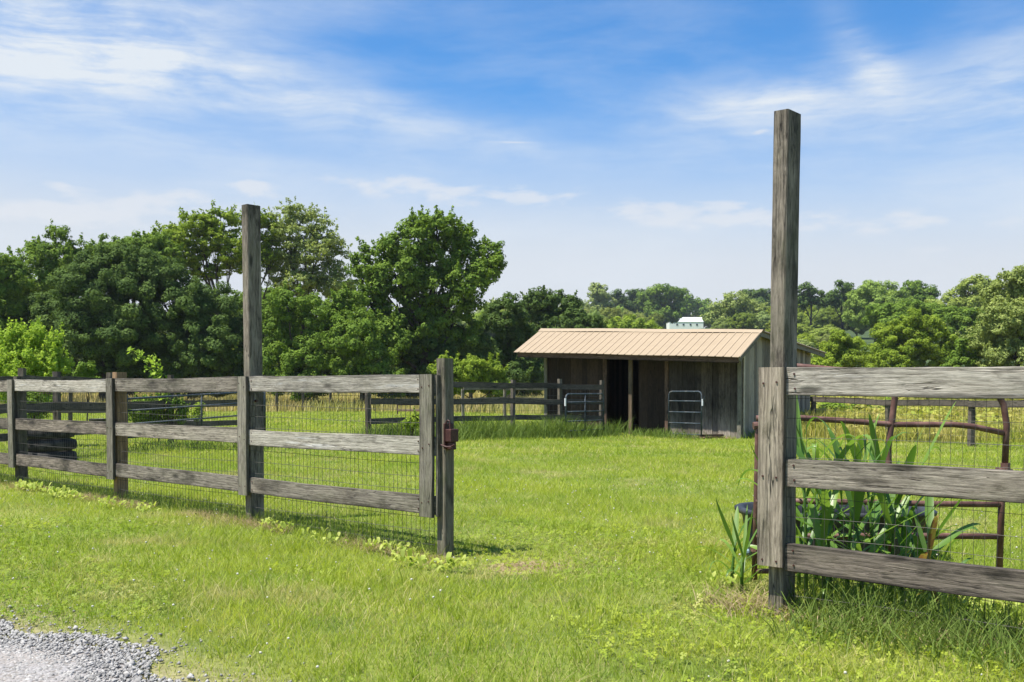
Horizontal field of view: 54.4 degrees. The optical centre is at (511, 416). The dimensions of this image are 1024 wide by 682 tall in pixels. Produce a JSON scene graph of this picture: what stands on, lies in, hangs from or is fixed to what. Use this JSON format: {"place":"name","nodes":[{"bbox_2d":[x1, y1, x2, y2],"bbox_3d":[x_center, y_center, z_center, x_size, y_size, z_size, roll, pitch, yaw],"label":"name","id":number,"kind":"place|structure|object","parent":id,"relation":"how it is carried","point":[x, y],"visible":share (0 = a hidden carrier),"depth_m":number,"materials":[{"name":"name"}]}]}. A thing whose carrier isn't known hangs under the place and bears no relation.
{"place":"outdoors","nodes":[
{"label":"outdoors","id":0,"kind":"place"},
{"bbox_2d":[0,639,134,681],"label":"gravel road","id":1,"kind":"structure","parent":0,"point":[32,668],"depth_m":4.24,"materials":[{"name":"grey gravel"}]},
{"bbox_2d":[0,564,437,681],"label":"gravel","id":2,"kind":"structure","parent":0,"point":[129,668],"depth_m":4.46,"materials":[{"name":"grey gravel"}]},
{"bbox_2d":[0,390,543,413],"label":"meadow grass","id":3,"kind":"structure","parent":0,"point":[342,403],"depth_m":51.44,"materials":[{"name":"green plant"}]},
{"bbox_2d":[0,328,1023,681],"bbox_3d":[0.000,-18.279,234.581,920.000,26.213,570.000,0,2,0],"label":"ground","id":4,"kind":"structure","parent":0,"point":[186,672],"depth_m":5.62,"materials":[{"name":"green plant"}]},
{"bbox_2d":[0,252,47,373],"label":"tree","id":5,"kind":"object","parent":4,"relation":"on","point":[8,287],"visible":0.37,"depth_m":55.85,"materials":[{"name":"green plant"}]},
{"bbox_2d":[6,479,51,490],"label":"broadleaf weed","id":6,"kind":"object","parent":4,"relation":"on","point":[29,485],"visible":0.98,"depth_m":11.36,"materials":[{"name":"green plant"}]},
{"bbox_2d":[0,317,74,418],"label":"bush","id":7,"kind":"object","parent":4,"relation":"on","point":[14,349],"visible":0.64,"depth_m":20.24,"materials":[{"name":"green plant"}]},
{"bbox_2d":[27,391,51,418],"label":"bush","id":8,"kind":"object","parent":4,"relation":"on","point":[30,398],"visible":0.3,"depth_m":17.08,"materials":[{"name":"green plant"}]},
{"bbox_2d":[0,218,92,395],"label":"tree","id":9,"kind":"object","parent":4,"relation":"on","point":[42,255],"visible":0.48,"depth_m":62.53,"materials":[{"name":"green plant"}]},
{"bbox_2d":[27,430,76,459],"bbox_3d":[-7.460,0.460,16.019,0.860,0.580,0.830,0,2,0],"label":"tyre stack","id":10,"kind":"object","parent":4,"relation":"on","point":[54,440],"visible":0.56,"depth_m":15.71,"materials":[{"name":"rubber"}]},
{"bbox_2d":[38,485,86,499],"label":"broadleaf weed","id":11,"kind":"object","parent":4,"relation":"on","point":[52,490],"visible":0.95,"depth_m":10.66,"materials":[{"name":"green plant"}]},
{"bbox_2d":[47,392,105,419],"bbox_3d":[-12.142,-0.061,25.237,3.861,1.527,0.259,-1,2,-24],"label":"paddock fence","id":12,"kind":"object","parent":4,"relation":"on","point":[70,414],"visible":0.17,"depth_m":25.52,"materials":[{"name":"grey wood"}]},
{"bbox_2d":[72,360,101,420],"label":"bush","id":13,"kind":"object","parent":4,"relation":"on","point":[88,369],"visible":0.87,"depth_m":27.71,"materials":[{"name":"green plant"}]},
{"bbox_2d":[21,235,178,400],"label":"tree","id":14,"kind":"object","parent":4,"relation":"on","point":[104,282],"visible":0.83,"depth_m":53.85,"materials":[{"name":"green plant"}]},
{"bbox_2d":[0,368,265,443],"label":"paddock fence","id":15,"kind":"object","parent":4,"relation":"on","point":[59,404],"visible":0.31,"depth_m":18.11,"materials":[{"name":"grey wood"}]},
{"bbox_2d":[127,346,164,406],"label":"arching branch","id":16,"kind":"object","parent":15,"relation":"attached to","point":[151,371],"visible":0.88,"depth_m":20.98,"materials":[{"name":"green plant"}]},
{"bbox_2d":[147,353,170,406],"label":"arching branch","id":17,"kind":"object","parent":15,"relation":"attached to","point":[159,373],"visible":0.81,"depth_m":20.97,"materials":[{"name":"green plant"}]},
{"bbox_2d":[127,392,265,438],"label":"tube gate","id":18,"kind":"structure","parent":15,"relation":"attached to","point":[264,408],"depth_m":19.26,"materials":[{"name":"grey metal"}]},
{"bbox_2d":[78,225,187,397],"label":"tree","id":19,"kind":"object","parent":4,"relation":"on","point":[153,242],"visible":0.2,"depth_m":64.55,"materials":[{"name":"green plant"}]},
{"bbox_2d":[128,392,190,439],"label":"bush","id":20,"kind":"object","parent":4,"relation":"on","point":[164,413],"visible":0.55,"depth_m":21.28,"materials":[{"name":"green plant"}]},
{"bbox_2d":[127,255,243,399],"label":"tree","id":21,"kind":"object","parent":4,"relation":"on","point":[189,325],"visible":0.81,"depth_m":54.90,"materials":[{"name":"green plant"}]},
{"bbox_2d":[138,199,241,395],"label":"tree","id":22,"kind":"object","parent":4,"relation":"on","point":[206,230],"visible":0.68,"depth_m":69.86,"materials":[{"name":"green plant"}]},
{"bbox_2d":[187,402,204,444],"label":"bush","id":23,"kind":"object","parent":4,"relation":"on","point":[195,413],"visible":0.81,"depth_m":20.89,"materials":[{"name":"green plant"}]},
{"bbox_2d":[0,204,457,558],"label":"wooden fence","id":24,"kind":"object","parent":4,"relation":"on","point":[249,436],"visible":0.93,"depth_m":8.94,"materials":[{"name":"wood"}]},
{"bbox_2d":[219,203,289,298],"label":"tree","id":25,"kind":"object","parent":4,"relation":"on","point":[267,250],"visible":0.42,"depth_m":72.01,"materials":[{"name":"green plant"}]},
{"bbox_2d":[259,517,293,531],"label":"broadleaf weed","id":26,"kind":"object","parent":4,"relation":"on","point":[281,524],"visible":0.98,"depth_m":8.44,"materials":[{"name":"green plant"}]},
{"bbox_2d":[207,279,361,347],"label":"tree","id":27,"kind":"object","parent":4,"relation":"on","point":[268,291],"visible":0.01,"depth_m":78.16,"materials":[{"name":"green plant"}]},
{"bbox_2d":[261,196,355,368],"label":"tree","id":28,"kind":"object","parent":4,"relation":"on","point":[315,279],"visible":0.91,"depth_m":72.91,"materials":[{"name":"green plant"}]},
{"bbox_2d":[262,278,368,404],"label":"tree","id":29,"kind":"object","parent":4,"relation":"on","point":[286,353],"visible":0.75,"depth_m":52.93,"materials":[{"name":"green plant"}]},
{"bbox_2d":[301,527,347,543],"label":"broadleaf weed","id":30,"kind":"object","parent":4,"relation":"on","point":[329,533],"visible":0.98,"depth_m":7.94,"materials":[{"name":"green plant"}]},
{"bbox_2d":[319,304,405,402],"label":"tree","id":31,"kind":"object","parent":4,"relation":"on","point":[367,350],"visible":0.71,"depth_m":51.97,"materials":[{"name":"green plant"}]},
{"bbox_2d":[266,392,509,410],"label":"pasture fence","id":32,"kind":"object","parent":4,"relation":"on","point":[330,396],"visible":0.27,"depth_m":51.48,"materials":[{"name":"wood"}]},
{"bbox_2d":[363,537,417,555],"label":"broadleaf weed","id":33,"kind":"object","parent":4,"relation":"on","point":[399,545],"visible":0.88,"depth_m":7.54,"materials":[{"name":"green plant"}]},
{"bbox_2d":[400,406,418,435],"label":"bush","id":34,"kind":"object","parent":4,"relation":"on","point":[415,416],"visible":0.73,"depth_m":22.18,"materials":[{"name":"green plant"}]},
{"bbox_2d":[390,548,449,569],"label":"broadleaf weed","id":35,"kind":"object","parent":4,"relation":"on","point":[410,557],"visible":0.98,"depth_m":6.95,"materials":[{"name":"green plant"}]},
{"bbox_2d":[344,204,507,397],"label":"tree","id":36,"kind":"object","parent":4,"relation":"on","point":[424,312],"visible":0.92,"depth_m":56.86,"materials":[{"name":"green plant"}]},
{"bbox_2d":[385,313,494,398],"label":"tree","id":37,"kind":"object","parent":4,"relation":"on","point":[413,356],"visible":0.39,"depth_m":58.00,"materials":[{"name":"green plant"}]},
{"bbox_2d":[432,552,467,571],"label":"broadleaf weed","id":38,"kind":"object","parent":4,"relation":"on","point":[452,561],"visible":0.99,"depth_m":6.78,"materials":[{"name":"green plant"}]},
{"bbox_2d":[427,350,510,410],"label":"tree","id":39,"kind":"object","parent":4,"relation":"on","point":[473,369],"visible":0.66,"depth_m":49.20,"materials":[{"name":"green plant"}]},
{"bbox_2d":[365,379,603,434],"bbox_3d":[-0.469,-0.106,25.289,7.833,1.834,0.440,-1,2,-42],"label":"paddock fence","id":40,"kind":"object","parent":4,"relation":"on","point":[513,385],"visible":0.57,"depth_m":25.87,"materials":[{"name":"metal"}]},
{"bbox_2d":[461,388,543,423],"bbox_3d":[-0.099,-0.306,34.657,3.496,1.518,0.193,-1,2,-21],"label":"paddock fence","id":41,"kind":"object","parent":4,"relation":"on","point":[462,405],"visible":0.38,"depth_m":34.44,"materials":[{"name":"grey wood"}]},
{"bbox_2d":[469,291,543,396],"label":"tree","id":42,"kind":"object","parent":4,"relation":"on","point":[512,334],"visible":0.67,"depth_m":64.80,"materials":[{"name":"green plant"}]},
{"bbox_2d":[0,410,1023,681],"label":"rank grass","id":43,"kind":"structure","parent":4,"relation":"on","point":[550,430],"depth_m":4.90,"materials":[{"name":"green plant"}]},
{"bbox_2d":[0,480,1023,665],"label":"dead grass","id":44,"kind":"structure","parent":4,"relation":"on","point":[761,600],"depth_m":5.59,"materials":[{"name":"plant"}]},
{"bbox_2d":[0,474,1023,681],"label":"clover","id":45,"kind":"object","parent":4,"relation":"on","point":[637,635],"depth_m":5.85,"materials":[{"name":"green plant"}]},
{"bbox_2d":[501,285,609,377],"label":"tree","id":46,"kind":"object","parent":4,"relation":"on","point":[545,311],"visible":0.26,"depth_m":74.62,"materials":[{"name":"green plant"}]},
{"bbox_2d":[564,393,603,431],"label":"tube gate","id":47,"kind":"structure","parent":4,"relation":"on","point":[566,402],"depth_m":26.59,"materials":[{"name":"silver metal"}]},
{"bbox_2d":[582,282,617,310],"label":"tree","id":48,"kind":"object","parent":4,"relation":"on","point":[598,295],"visible":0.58,"depth_m":326.09,"materials":[{"name":"green plant"}]},
{"bbox_2d":[599,305,621,318],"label":"hill tree","id":49,"kind":"object","parent":4,"relation":"on","point":[612,312],"visible":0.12,"depth_m":265.07,"materials":[{"name":"green plant"}]},
{"bbox_2d":[610,288,643,313],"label":"tree","id":50,"kind":"object","parent":4,"relation":"on","point":[620,297],"visible":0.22,"depth_m":331.69,"materials":[{"name":"green plant"}]},
{"bbox_2d":[607,314,662,328],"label":"tree","id":51,"kind":"object","parent":4,"relation":"on","point":[627,323],"visible":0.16,"depth_m":136.64,"materials":[{"name":"green plant"}]},
{"bbox_2d":[624,288,646,313],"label":"tree","id":52,"kind":"object","parent":4,"relation":"on","point":[632,293],"visible":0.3,"depth_m":337.10,"materials":[{"name":"green plant"}]},
{"bbox_2d":[643,312,665,328],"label":"hill tree","id":53,"kind":"object","parent":4,"relation":"on","point":[661,319],"visible":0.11,"depth_m":265.77,"materials":[{"name":"green plant"}]},
{"bbox_2d":[636,283,686,327],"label":"tree","id":54,"kind":"object","parent":4,"relation":"on","point":[668,304],"visible":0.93,"depth_m":331.59,"materials":[{"name":"green plant"}]},
{"bbox_2d":[514,328,825,438],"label":"shed","id":55,"kind":"structure","parent":4,"relation":"on","point":[642,373],"depth_m":28.38,"materials":[{"name":"beige metal"}]},
{"bbox_2d":[639,360,664,433],"bbox_3d":[4.107,-0.727,28.603,1.037,2.666,0.026,1,2,36],"label":"door","id":56,"kind":"structure","parent":55,"relation":"in","point":[651,373],"depth_m":28.65,"materials":[{"name":"brown wood"}]},
{"bbox_2d":[668,391,704,435],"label":"tube gate","id":57,"kind":"structure","parent":4,"relation":"on","point":[669,411],"depth_m":27.23,"materials":[{"name":"silver metal"}]},
{"bbox_2d":[677,287,714,316],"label":"tree","id":58,"kind":"object","parent":4,"relation":"on","point":[698,306],"visible":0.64,"depth_m":424.62,"materials":[{"name":"green plant"}]},
{"bbox_2d":[710,316,728,328],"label":"hill tree","id":59,"kind":"object","parent":4,"relation":"on","point":[721,323],"visible":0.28,"depth_m":214.24,"materials":[{"name":"green plant"}]},
{"bbox_2d":[710,570,737,586],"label":"broadleaf weed","id":60,"kind":"object","parent":4,"relation":"on","point":[729,579],"visible":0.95,"depth_m":5.89,"materials":[{"name":"green plant"}]},
{"bbox_2d":[694,499,756,586],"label":"corn plant","id":61,"kind":"object","parent":4,"relation":"on","point":[732,538],"visible":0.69,"depth_m":6.03,"materials":[{"name":"green plant"}]},
{"bbox_2d":[700,291,770,324],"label":"tree","id":62,"kind":"object","parent":4,"relation":"on","point":[730,305],"visible":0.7,"depth_m":226.81,"materials":[{"name":"green plant"}]},
{"bbox_2d":[713,506,760,593],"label":"corn plant","id":63,"kind":"object","parent":4,"relation":"on","point":[746,536],"visible":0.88,"depth_m":5.76,"materials":[{"name":"green plant"}]},
{"bbox_2d":[726,310,757,328],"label":"hill tree","id":64,"kind":"object","parent":4,"relation":"on","point":[743,320],"visible":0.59,"depth_m":213.18,"materials":[{"name":"green plant"}]},
{"bbox_2d":[738,288,770,305],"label":"tree","id":65,"kind":"object","parent":4,"relation":"on","point":[762,295],"visible":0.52,"depth_m":294.67,"materials":[{"name":"green plant"}]},
{"bbox_2d":[753,310,770,329],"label":"hill tree","id":66,"kind":"object","parent":4,"relation":"on","point":[763,317],"visible":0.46,"depth_m":220.73,"materials":[{"name":"green plant"}]},
{"bbox_2d":[733,460,861,586],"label":"corn plant","id":67,"kind":"object","parent":4,"relation":"on","point":[799,540],"visible":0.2,"depth_m":5.77,"materials":[{"name":"green plant"}]},
{"bbox_2d":[760,504,842,610],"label":"corn plant","id":68,"kind":"object","parent":4,"relation":"on","point":[819,532],"visible":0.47,"depth_m":5.28,"materials":[{"name":"green plant"}]},
{"bbox_2d":[737,403,875,591],"bbox_3d":[1.637,0.362,5.614,0.581,1.335,0.970,-1,2,-27],"label":"corn plant","id":69,"kind":"object","parent":4,"relation":"on","point":[800,446],"visible":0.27,"depth_m":5.63,"materials":[{"name":"green plant"}]},
{"bbox_2d":[797,323,818,335],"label":"hill tree","id":70,"kind":"object","parent":4,"relation":"on","point":[802,328],"visible":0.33,"depth_m":190.12,"materials":[{"name":"green plant"}]},
{"bbox_2d":[797,333,818,346],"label":"hill tree","id":71,"kind":"object","parent":4,"relation":"on","point":[809,337],"visible":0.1,"depth_m":146.03,"materials":[{"name":"green plant"}]},
{"bbox_2d":[750,436,871,582],"bbox_3d":[1.813,0.538,5.936,0.689,0.963,0.663,1,2,22],"label":"corn plant","id":72,"kind":"object","parent":4,"relation":"on","point":[812,489],"visible":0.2,"depth_m":5.94,"materials":[{"name":"green plant"}]},
{"bbox_2d":[798,281,832,327],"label":"tree","id":73,"kind":"object","parent":4,"relation":"on","point":[807,297],"visible":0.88,"depth_m":213.14,"materials":[{"name":"green plant"}]},
{"bbox_2d":[801,309,830,329],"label":"hill tree","id":74,"kind":"object","parent":4,"relation":"on","point":[820,320],"visible":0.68,"depth_m":219.06,"materials":[{"name":"green plant"}]},
{"bbox_2d":[810,323,842,340],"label":"hill tree","id":75,"kind":"object","parent":4,"relation":"on","point":[820,332],"visible":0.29,"depth_m":178.50,"materials":[{"name":"green plant"}]},
{"bbox_2d":[811,356,841,396],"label":"bush","id":76,"kind":"object","parent":4,"relation":"on","point":[819,361],"visible":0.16,"depth_m":39.61,"materials":[{"name":"green plant"}]},
{"bbox_2d":[822,306,846,330],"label":"hill tree","id":77,"kind":"object","parent":4,"relation":"on","point":[835,318],"visible":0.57,"depth_m":224.32,"materials":[{"name":"green plant"}]},
{"bbox_2d":[734,502,936,558],"bbox_3d":[2.283,0.832,7.076,1.366,0.382,0.745,0,2,0],"label":"stock tank","id":78,"kind":"object","parent":4,"relation":"on","point":[742,507],"visible":0.21,"depth_m":6.77,"materials":[{"name":"black rubber"}]},
{"bbox_2d":[825,279,854,329],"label":"tree","id":79,"kind":"object","parent":4,"relation":"on","point":[837,300],"visible":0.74,"depth_m":217.55,"materials":[{"name":"green plant"}]},
{"bbox_2d":[813,329,869,367],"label":"tree","id":80,"kind":"object","parent":4,"relation":"on","point":[841,351],"visible":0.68,"depth_m":76.71,"materials":[{"name":"green plant"}]},
{"bbox_2d":[841,312,869,335],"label":"hill tree","id":81,"kind":"object","parent":4,"relation":"on","point":[855,330],"visible":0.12,"depth_m":214.95,"materials":[{"name":"green plant"}]},
{"bbox_2d":[803,414,908,588],"bbox_3d":[1.860,0.499,5.891,0.647,1.041,0.919,-1,2,-22],"label":"corn plant","id":82,"kind":"object","parent":4,"relation":"on","point":[862,443],"visible":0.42,"depth_m":5.76,"materials":[{"name":"green plant"}]},
{"bbox_2d":[796,425,925,592],"bbox_3d":[1.798,0.467,5.426,0.676,1.133,0.851,0,2,0],"label":"corn plant","id":83,"kind":"object","parent":4,"relation":"on","point":[824,496],"visible":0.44,"depth_m":5.37,"materials":[{"name":"green plant"}]},
{"bbox_2d":[817,397,904,412],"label":"bush","id":84,"kind":"object","parent":4,"relation":"on","point":[843,405],"visible":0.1,"depth_m":32.52,"materials":[{"name":"green plant"}]},
{"bbox_2d":[796,428,930,597],"bbox_3d":[1.865,0.552,5.430,0.907,0.962,0.501,0,2,-10],"label":"corn plant","id":85,"kind":"object","parent":4,"relation":"on","point":[856,512],"visible":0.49,"depth_m":5.46,"materials":[{"name":"green plant"}]},
{"bbox_2d":[804,421,923,592],"bbox_3d":[2.054,0.521,5.765,0.717,1.005,0.976,1,2,18],"label":"corn plant","id":86,"kind":"object","parent":4,"relation":"on","point":[873,518],"visible":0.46,"depth_m":5.72,"materials":[{"name":"green plant"}]},
{"bbox_2d":[841,279,911,343],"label":"tree","id":87,"kind":"object","parent":4,"relation":"on","point":[864,294],"visible":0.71,"depth_m":182.84,"materials":[{"name":"green plant"}]},
{"bbox_2d":[751,363,1012,581],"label":"corral gate","id":88,"kind":"structure","parent":4,"relation":"on","point":[891,424],"depth_m":6.10,"materials":[{"name":"metal"}]},
{"bbox_2d":[809,402,955,607],"bbox_3d":[2.023,0.478,5.300,0.608,1.119,0.688,-1,2,-32],"label":"corn plant","id":89,"kind":"object","parent":4,"relation":"on","point":[881,496],"visible":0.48,"depth_m":5.34,"materials":[{"name":"green plant"}]},
{"bbox_2d":[836,414,943,586],"bbox_3d":[2.153,0.497,5.914,0.703,1.043,0.705,1,2,38],"label":"corn plant","id":90,"kind":"object","parent":4,"relation":"on","point":[875,442],"visible":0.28,"depth_m":5.80,"materials":[{"name":"green plant"}]},
{"bbox_2d":[757,109,1023,637],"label":"wooden fence","id":91,"kind":"object","parent":4,"relation":"on","point":[784,382],"visible":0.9,"depth_m":4.93,"materials":[{"name":"wood"}]},
{"bbox_2d":[836,493,957,598],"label":"corn plant","id":92,"kind":"object","parent":4,"relation":"on","point":[910,514],"visible":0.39,"depth_m":5.60,"materials":[{"name":"green plant"}]},
{"bbox_2d":[860,298,946,344],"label":"tree","id":93,"kind":"object","parent":4,"relation":"on","point":[885,312],"visible":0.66,"depth_m":110.05,"materials":[{"name":"green plant"}]},
{"bbox_2d":[858,307,963,367],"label":"tree","id":94,"kind":"object","parent":4,"relation":"on","point":[919,333],"visible":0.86,"depth_m":70.85,"materials":[{"name":"green plant"}]},
{"bbox_2d":[800,396,1023,443],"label":"tall weeds","id":95,"kind":"object","parent":4,"relation":"on","point":[926,413],"visible":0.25,"depth_m":27.73,"materials":[{"name":"green plant"}]},
{"bbox_2d":[810,396,1023,446],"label":"pasture fence","id":96,"kind":"object","parent":4,"relation":"on","point":[970,404],"visible":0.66,"depth_m":23.65,"materials":[{"name":"metal"}]},
{"bbox_2d":[900,280,940,303],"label":"tree","id":97,"kind":"object","parent":4,"relation":"on","point":[919,291],"visible":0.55,"depth_m":196.99,"materials":[{"name":"green plant"}]},
{"bbox_2d":[882,499,980,609],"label":"corn plant","id":98,"kind":"object","parent":4,"relation":"on","point":[944,542],"visible":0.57,"depth_m":5.38,"materials":[{"name":"green plant"}]},
{"bbox_2d":[885,496,979,597],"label":"corn plant","id":99,"kind":"object","parent":4,"relation":"on","point":[930,502],"visible":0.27,"depth_m":5.61,"materials":[{"name":"green plant"}]},
{"bbox_2d":[913,510,971,612],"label":"corn plant","id":100,"kind":"object","parent":4,"relation":"on","point":[931,539],"visible":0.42,"depth_m":5.17,"materials":[{"name":"green plant"}]},
{"bbox_2d":[867,583,1020,614],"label":"broadleaf weed","id":101,"kind":"object","parent":4,"relation":"on","point":[981,602],"visible":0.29,"depth_m":5.28,"materials":[{"name":"green plant"}]},
{"bbox_2d":[924,274,999,352],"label":"tree","id":102,"kind":"object","parent":4,"relation":"on","point":[965,298],"visible":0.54,"depth_m":147.59,"materials":[{"name":"green plant"}]},
{"bbox_2d":[939,334,991,366],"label":"tree","id":103,"kind":"object","parent":4,"relation":"on","point":[958,357],"visible":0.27,"depth_m":59.00,"materials":[{"name":"green plant"}]},
{"bbox_2d":[932,305,1002,365],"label":"tree","id":104,"kind":"object","parent":4,"relation":"on","point":[956,318],"visible":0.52,"depth_m":107.90,"materials":[{"name":"green plant"}]},
{"bbox_2d":[955,264,1023,366],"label":"tree","id":105,"kind":"object","parent":4,"relation":"on","point":[1006,349],"visible":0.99,"depth_m":56.82,"materials":[{"name":"green plant"}]},
{"bbox_2d":[0,0,1023,327],"label":"sky","id":106,"kind":"structure","parent":0,"point":[624,145],"materials":[{"name":"blue"}]},
{"bbox_2d":[666,317,703,328],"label":"barn","id":107,"kind":"structure","parent":0,"point":[690,323],"depth_m":399.15,"materials":[{"name":"white"}]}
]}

